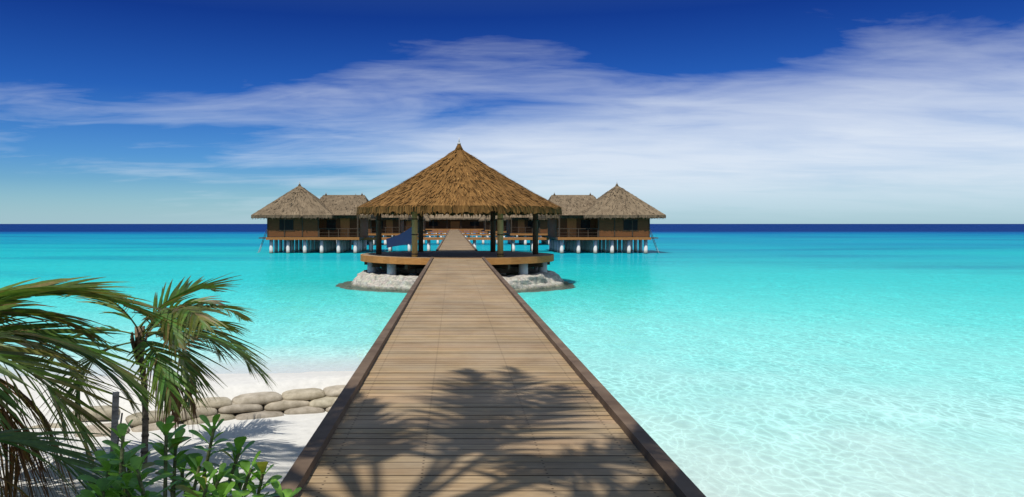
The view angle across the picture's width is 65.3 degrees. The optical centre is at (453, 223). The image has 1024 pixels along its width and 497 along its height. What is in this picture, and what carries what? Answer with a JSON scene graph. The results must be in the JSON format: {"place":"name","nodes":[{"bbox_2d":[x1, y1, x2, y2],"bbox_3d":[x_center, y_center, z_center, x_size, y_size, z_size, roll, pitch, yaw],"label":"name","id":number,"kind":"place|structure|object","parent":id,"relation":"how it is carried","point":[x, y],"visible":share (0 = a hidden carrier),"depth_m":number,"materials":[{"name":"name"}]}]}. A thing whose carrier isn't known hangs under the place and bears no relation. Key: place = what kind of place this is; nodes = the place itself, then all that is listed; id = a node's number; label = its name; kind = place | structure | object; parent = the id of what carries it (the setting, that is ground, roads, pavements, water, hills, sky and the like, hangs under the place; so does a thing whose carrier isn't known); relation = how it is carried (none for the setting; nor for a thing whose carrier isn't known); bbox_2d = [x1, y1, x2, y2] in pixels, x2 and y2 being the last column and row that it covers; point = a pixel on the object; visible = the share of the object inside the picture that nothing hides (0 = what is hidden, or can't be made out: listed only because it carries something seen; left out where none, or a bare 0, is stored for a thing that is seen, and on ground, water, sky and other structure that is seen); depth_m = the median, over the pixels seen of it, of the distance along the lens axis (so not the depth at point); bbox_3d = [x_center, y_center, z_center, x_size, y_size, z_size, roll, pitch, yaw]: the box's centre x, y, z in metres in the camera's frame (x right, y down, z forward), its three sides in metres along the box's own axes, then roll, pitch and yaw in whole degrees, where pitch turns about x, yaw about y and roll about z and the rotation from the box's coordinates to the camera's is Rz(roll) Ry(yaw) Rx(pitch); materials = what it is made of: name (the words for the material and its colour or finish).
{"place":"outdoors","nodes":[
{"label":"outdoors","id":0,"kind":"place"},
{"bbox_2d":[0,371,354,496],"bbox_3d":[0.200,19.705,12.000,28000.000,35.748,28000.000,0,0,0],"label":"ground","id":1,"kind":"structure","parent":0,"point":[280,442],"depth_m":9.06,"materials":[{"name":"white sand"}]},
{"bbox_2d":[0,428,139,496],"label":"palm fronds","id":2,"kind":"object","parent":1,"relation":"on","point":[26,439],"visible":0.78,"depth_m":4.79,"materials":[{"name":"green plant"}]},
{"bbox_2d":[0,276,173,496],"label":"palm","id":3,"kind":"object","parent":1,"relation":"on","point":[23,333],"visible":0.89,"depth_m":6.67,"materials":[{"name":"green plant"}]},
{"bbox_2d":[110,392,122,451],"bbox_3d":[-2.166,1.840,5.092,0.158,1.522,0.060,0,0,14],"label":"stake","id":4,"kind":"object","parent":1,"relation":"on","point":[115,415],"visible":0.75,"depth_m":5.08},
{"bbox_2d":[20,274,276,463],"bbox_3d":[-2.939,1.532,7.882,2.438,2.045,2.367,0,0,0],"label":"young palm","id":5,"kind":"object","parent":1,"relation":"on","point":[177,339],"visible":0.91,"depth_m":7.70,"materials":[{"name":"green plant"}]},
{"bbox_2d":[28,385,345,436],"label":"sandbags","id":6,"kind":"object","parent":1,"relation":"on","point":[256,405],"visible":0.57,"depth_m":9.80,"materials":[{"name":"beige fabric"}]},
{"bbox_2d":[75,414,301,496],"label":"beach cabbage","id":7,"kind":"object","parent":1,"relation":"on","point":[121,480],"visible":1,"depth_m":4.40,"materials":[{"name":"green plant"}]},
{"bbox_2d":[272,229,705,496],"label":"jetty","id":8,"kind":"object","parent":1,"relation":"on","point":[473,377],"visible":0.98,"depth_m":6.55,"materials":[{"name":"brown wood"}]},
{"bbox_2d":[369,215,425,236],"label":"villa","id":9,"kind":"object","parent":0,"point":[407,224],"visible":0.09,"depth_m":153.72,"materials":[{"name":"brown wood"}]},
{"bbox_2d":[392,214,430,236],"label":"villa","id":10,"kind":"object","parent":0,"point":[427,218],"visible":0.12,"depth_m":190.54,"materials":[{"name":"brown wood"}]},
{"bbox_2d":[361,230,548,250],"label":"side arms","id":11,"kind":"object","parent":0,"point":[438,238],"visible":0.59,"depth_m":91.69},
{"bbox_2d":[479,215,517,236],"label":"villa","id":12,"kind":"object","parent":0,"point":[486,225],"visible":0.05,"depth_m":189.75,"materials":[{"name":"brown wood"}]},
{"bbox_2d":[0,224,1023,496],"bbox_3d":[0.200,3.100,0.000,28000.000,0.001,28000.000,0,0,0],"label":"water","id":13,"kind":"structure","parent":0,"point":[800,360],"depth_m":24.02,"materials":[{"name":"teal liquid"}]},
{"bbox_2d":[251,181,375,252],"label":"villa","id":14,"kind":"object","parent":13,"relation":"in","point":[322,224],"visible":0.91,"depth_m":85.98,"materials":[{"name":"brown plant"}]},
{"bbox_2d":[336,194,411,244],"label":"villa","id":15,"kind":"object","parent":13,"relation":"in","point":[392,225],"visible":0.15,"depth_m":119.72,"materials":[{"name":"brown wood"}]},
{"bbox_2d":[350,140,566,290],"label":"pavilion","id":16,"kind":"structure","parent":13,"relation":"in","point":[458,180],"depth_m":38.59,"materials":[{"name":"brown plant"}]},
{"bbox_2d":[425,214,505,233],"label":"bungalow","id":17,"kind":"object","parent":13,"relation":"in","point":[445,222],"depth_m":231.95,"materials":[{"name":"brown wood"}]},
{"bbox_2d":[503,214,548,244],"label":"villa","id":18,"kind":"object","parent":13,"relation":"in","point":[519,226],"visible":0.22,"depth_m":119.23,"materials":[{"name":"brown wood"}]},
{"bbox_2d":[538,183,665,252],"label":"villa","id":19,"kind":"object","parent":13,"relation":"in","point":[607,220],"visible":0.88,"depth_m":85.99,"materials":[{"name":"brown plant"}]},
{"bbox_2d":[0,0,1023,223],"label":"sky","id":20,"kind":"structure","parent":0,"point":[112,111],"materials":[{"name":"blue"}]},
{"bbox_2d":[484,215,540,236],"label":"villa","id":21,"kind":"object","parent":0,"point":[487,219],"visible":0.12,"depth_m":153.72,"materials":[{"name":"brown wood"}]}
]}

